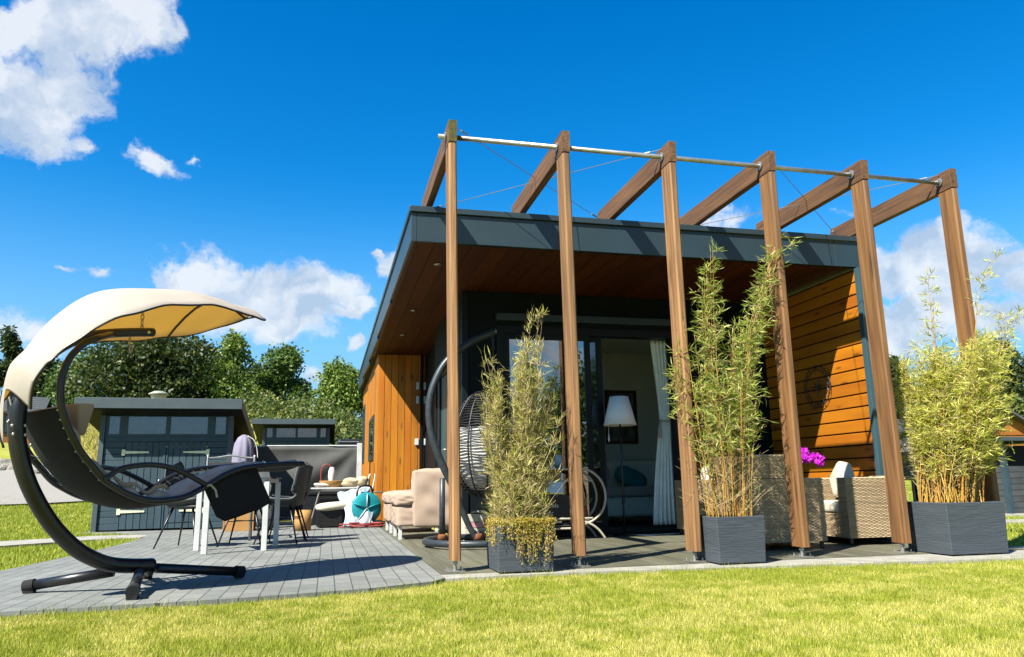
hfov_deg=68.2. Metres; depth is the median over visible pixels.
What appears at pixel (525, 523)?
stonecrop
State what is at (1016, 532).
lawn grass
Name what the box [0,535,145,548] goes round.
path
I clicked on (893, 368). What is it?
tree
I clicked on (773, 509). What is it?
wicker armchair
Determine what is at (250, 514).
sling chair
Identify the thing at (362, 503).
hose reel
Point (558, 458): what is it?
candle
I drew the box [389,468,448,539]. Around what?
armchair
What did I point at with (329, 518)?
pouf
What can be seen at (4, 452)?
lawn ground
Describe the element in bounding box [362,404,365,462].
window
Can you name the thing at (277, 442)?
door
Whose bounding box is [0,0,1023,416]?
sky
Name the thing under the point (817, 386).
wall compass
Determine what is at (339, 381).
tree
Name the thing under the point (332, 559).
paving
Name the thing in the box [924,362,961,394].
tree
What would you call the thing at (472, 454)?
egg chair
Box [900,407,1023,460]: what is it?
cabin
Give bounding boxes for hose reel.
[351,485,380,527]
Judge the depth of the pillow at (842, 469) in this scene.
7.96 m
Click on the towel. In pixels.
(348, 497)
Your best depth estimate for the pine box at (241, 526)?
11.45 m
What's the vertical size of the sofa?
0.980 m
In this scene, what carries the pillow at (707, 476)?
on the wicker armchair at (679, 506)
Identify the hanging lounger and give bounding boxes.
[0,288,304,599]
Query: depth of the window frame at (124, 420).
12.27 m
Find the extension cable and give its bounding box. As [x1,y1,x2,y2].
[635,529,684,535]
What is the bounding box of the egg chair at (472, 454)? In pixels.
[422,328,514,547]
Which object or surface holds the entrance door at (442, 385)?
in the lodge
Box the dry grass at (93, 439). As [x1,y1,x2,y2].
[80,423,99,460]
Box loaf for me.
[341,477,357,486]
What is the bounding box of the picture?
[604,390,638,443]
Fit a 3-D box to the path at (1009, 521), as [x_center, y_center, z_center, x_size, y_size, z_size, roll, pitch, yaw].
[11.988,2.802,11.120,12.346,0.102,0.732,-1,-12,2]
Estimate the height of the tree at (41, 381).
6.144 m
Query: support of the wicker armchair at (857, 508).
on the deck
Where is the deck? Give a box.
[380,522,1023,574]
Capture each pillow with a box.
[315,501,345,510]
[615,465,646,485]
[701,466,710,484]
[830,461,854,496]
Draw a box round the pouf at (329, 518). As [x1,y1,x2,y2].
[316,510,341,527]
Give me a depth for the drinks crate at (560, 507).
8.79 m
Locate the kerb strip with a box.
[442,546,1023,581]
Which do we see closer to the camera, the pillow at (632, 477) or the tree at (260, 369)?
the pillow at (632, 477)
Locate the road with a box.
[0,464,82,504]
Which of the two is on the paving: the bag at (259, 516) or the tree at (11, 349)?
the bag at (259, 516)
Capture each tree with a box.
[0,324,23,395]
[0,356,63,402]
[37,349,117,406]
[47,335,232,403]
[180,338,225,398]
[192,328,267,408]
[233,362,286,401]
[247,341,315,412]
[309,355,362,441]
[889,354,913,419]
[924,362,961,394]
[981,337,1023,401]
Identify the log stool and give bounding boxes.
[294,510,311,530]
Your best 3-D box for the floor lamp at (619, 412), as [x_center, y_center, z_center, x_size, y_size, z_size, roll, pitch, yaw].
[1.353,1.686,9.333,0.410,1.690,0.410,2,-12,-13]
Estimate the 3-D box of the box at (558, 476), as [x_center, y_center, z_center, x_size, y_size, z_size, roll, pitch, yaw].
[0.488,1.736,8.932,0.155,0.119,0.150,2,-12,-13]
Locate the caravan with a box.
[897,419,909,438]
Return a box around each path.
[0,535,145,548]
[1005,513,1023,516]
[1006,519,1023,523]
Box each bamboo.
[475,304,569,529]
[662,233,800,516]
[890,248,1023,502]
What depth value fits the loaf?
12.62 m
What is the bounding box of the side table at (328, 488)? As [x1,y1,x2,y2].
[311,487,357,522]
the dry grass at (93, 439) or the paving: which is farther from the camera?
the dry grass at (93, 439)
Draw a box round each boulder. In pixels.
[0,458,11,464]
[0,463,11,467]
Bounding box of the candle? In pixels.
[555,455,561,467]
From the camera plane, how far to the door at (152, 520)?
12.04 m
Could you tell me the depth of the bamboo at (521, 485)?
5.92 m
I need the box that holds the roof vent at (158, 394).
[148,391,168,397]
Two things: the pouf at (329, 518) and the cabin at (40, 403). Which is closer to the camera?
the pouf at (329, 518)
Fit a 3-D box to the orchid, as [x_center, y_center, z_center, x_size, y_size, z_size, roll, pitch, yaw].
[3.284,1.613,8.519,0.470,0.558,0.386,-6,-13,22]
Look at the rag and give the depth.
12.48 m
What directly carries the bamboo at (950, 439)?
in the planter at (964, 528)
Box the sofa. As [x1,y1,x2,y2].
[606,460,655,516]
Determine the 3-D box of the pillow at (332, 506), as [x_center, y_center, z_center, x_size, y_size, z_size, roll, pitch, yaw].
[-2.878,2.857,12.170,0.540,0.130,0.440,0,-11,-25]
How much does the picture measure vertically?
0.900 m
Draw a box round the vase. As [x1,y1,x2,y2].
[328,467,335,480]
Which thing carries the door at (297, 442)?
in the garden shed at (294, 431)
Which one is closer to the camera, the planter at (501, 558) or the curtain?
the planter at (501, 558)
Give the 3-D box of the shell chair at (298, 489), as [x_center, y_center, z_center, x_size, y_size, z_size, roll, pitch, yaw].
[-2.691,2.046,8.956,0.550,0.958,0.486,-1,-12,-2]
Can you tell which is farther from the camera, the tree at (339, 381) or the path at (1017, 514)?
the tree at (339, 381)
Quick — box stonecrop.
[482,515,556,565]
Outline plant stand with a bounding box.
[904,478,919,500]
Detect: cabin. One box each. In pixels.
[0,396,50,443]
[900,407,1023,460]
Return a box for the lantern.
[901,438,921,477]
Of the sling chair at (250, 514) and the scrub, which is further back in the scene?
the scrub
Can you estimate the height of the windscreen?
1.420 m
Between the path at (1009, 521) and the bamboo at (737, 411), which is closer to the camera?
the bamboo at (737, 411)
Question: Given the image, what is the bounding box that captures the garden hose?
[339,522,383,527]
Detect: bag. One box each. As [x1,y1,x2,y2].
[257,505,273,528]
[357,476,368,485]
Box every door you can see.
[116,442,166,529]
[161,442,209,528]
[276,441,295,446]
[296,441,317,446]
[437,368,446,528]
[496,325,680,536]
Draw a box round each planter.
[486,524,553,572]
[696,514,765,563]
[907,501,1008,554]
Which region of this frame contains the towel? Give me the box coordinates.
[337,487,372,527]
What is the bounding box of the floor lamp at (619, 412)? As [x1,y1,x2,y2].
[604,396,636,536]
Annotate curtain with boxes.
[650,340,675,524]
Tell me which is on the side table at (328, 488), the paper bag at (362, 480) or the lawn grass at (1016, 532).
the paper bag at (362, 480)
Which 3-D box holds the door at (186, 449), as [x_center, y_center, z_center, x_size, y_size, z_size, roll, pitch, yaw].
[-5.241,2.506,12.167,0.650,1.355,0.040,2,-12,-13]
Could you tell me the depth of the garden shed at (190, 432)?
12.13 m
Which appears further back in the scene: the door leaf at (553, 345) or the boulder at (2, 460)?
the boulder at (2, 460)
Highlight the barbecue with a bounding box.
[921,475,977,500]
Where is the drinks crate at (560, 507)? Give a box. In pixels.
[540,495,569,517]
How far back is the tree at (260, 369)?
42.19 m
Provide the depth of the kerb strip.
5.95 m
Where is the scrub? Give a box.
[239,385,361,446]
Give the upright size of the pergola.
3.630 m
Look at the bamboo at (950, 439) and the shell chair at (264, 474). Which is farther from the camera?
the shell chair at (264, 474)
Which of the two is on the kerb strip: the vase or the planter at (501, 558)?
the planter at (501, 558)
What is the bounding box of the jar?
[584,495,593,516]
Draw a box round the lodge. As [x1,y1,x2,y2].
[358,205,891,539]
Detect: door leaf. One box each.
[503,333,595,532]
[590,337,608,530]
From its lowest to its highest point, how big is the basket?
0.386 m
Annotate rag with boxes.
[314,483,328,487]
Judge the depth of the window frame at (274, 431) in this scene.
23.48 m
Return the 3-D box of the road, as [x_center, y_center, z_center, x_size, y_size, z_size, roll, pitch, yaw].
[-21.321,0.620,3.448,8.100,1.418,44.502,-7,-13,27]
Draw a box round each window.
[3,414,7,433]
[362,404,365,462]
[368,415,374,461]
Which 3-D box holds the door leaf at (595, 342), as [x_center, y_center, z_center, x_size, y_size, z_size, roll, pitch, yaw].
[0.615,1.298,9.553,1.160,2.460,0.050,2,-12,-13]
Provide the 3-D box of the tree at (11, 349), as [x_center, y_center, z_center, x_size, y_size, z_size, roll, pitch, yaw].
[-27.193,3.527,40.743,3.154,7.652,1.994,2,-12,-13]
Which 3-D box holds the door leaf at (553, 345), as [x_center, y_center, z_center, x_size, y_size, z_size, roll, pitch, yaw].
[0.454,1.280,9.455,1.160,2.460,0.050,2,-12,-13]
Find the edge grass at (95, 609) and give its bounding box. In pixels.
[0,555,1023,619]
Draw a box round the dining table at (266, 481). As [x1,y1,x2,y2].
[193,477,281,554]
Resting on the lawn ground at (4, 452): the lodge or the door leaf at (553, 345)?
the lodge
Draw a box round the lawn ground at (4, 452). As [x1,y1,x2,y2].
[0,412,1023,656]
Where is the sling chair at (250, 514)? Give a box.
[200,455,255,540]
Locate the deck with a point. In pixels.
(610, 551)
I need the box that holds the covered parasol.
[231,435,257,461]
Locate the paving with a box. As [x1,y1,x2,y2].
[0,523,444,616]
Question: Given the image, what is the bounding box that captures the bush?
[1001,396,1023,416]
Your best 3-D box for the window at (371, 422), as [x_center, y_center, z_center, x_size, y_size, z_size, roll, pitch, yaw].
[-2.854,2.253,15.401,0.050,0.860,1.600,2,-12,-13]
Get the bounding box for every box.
[223,511,255,531]
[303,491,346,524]
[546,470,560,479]
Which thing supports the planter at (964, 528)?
on the kerb strip
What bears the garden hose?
on the paving
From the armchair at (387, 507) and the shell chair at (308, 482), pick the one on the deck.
the armchair at (387, 507)
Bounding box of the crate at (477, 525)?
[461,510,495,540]
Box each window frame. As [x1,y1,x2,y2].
[105,416,228,436]
[265,428,326,438]
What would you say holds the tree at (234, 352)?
on the lawn ground at (4, 452)
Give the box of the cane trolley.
[538,468,606,538]
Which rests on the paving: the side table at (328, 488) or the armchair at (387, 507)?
the side table at (328, 488)
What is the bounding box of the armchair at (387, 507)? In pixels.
[382,490,437,532]
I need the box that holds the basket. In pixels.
[319,464,342,486]
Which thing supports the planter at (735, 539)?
on the kerb strip
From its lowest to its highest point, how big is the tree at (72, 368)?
5.137 m
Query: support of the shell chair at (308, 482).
on the paving
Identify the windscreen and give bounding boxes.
[254,443,361,521]
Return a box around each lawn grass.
[0,496,138,570]
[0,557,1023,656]
[905,480,1023,546]
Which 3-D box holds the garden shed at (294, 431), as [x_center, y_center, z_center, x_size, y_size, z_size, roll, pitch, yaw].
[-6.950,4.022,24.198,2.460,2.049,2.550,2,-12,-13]
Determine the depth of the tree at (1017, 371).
44.00 m
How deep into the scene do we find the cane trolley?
8.89 m
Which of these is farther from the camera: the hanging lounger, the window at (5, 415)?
the window at (5, 415)
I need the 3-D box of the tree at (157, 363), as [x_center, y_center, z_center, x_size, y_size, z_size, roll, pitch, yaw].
[-16.885,2.704,34.557,8.107,5.997,6.400,2,-12,-13]
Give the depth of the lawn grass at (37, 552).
11.36 m
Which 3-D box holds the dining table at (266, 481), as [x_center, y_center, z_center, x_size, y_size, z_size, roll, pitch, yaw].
[-2.835,1.961,8.010,0.929,0.743,0.606,6,-14,-31]
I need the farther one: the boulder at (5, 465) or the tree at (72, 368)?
the tree at (72, 368)
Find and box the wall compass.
[804,366,830,407]
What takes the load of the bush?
on the lawn ground at (4, 452)
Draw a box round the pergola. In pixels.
[422,119,1008,572]
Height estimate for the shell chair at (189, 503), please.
0.958 m
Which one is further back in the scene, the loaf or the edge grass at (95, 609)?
the loaf
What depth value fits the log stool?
11.28 m
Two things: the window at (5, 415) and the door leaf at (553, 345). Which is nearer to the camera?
the door leaf at (553, 345)
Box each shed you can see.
[74,397,254,531]
[252,419,335,446]
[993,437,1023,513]
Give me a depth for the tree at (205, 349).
35.78 m
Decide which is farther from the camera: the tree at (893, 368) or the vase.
the tree at (893, 368)
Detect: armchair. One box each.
[382,490,437,532]
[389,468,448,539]
[674,479,714,534]
[711,454,827,548]
[821,476,907,545]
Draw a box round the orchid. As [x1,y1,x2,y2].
[801,447,824,467]
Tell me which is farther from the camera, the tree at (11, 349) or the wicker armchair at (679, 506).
the tree at (11, 349)
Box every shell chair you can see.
[153,461,217,548]
[217,461,271,546]
[253,460,309,544]
[268,463,312,539]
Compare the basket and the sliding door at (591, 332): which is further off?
the basket

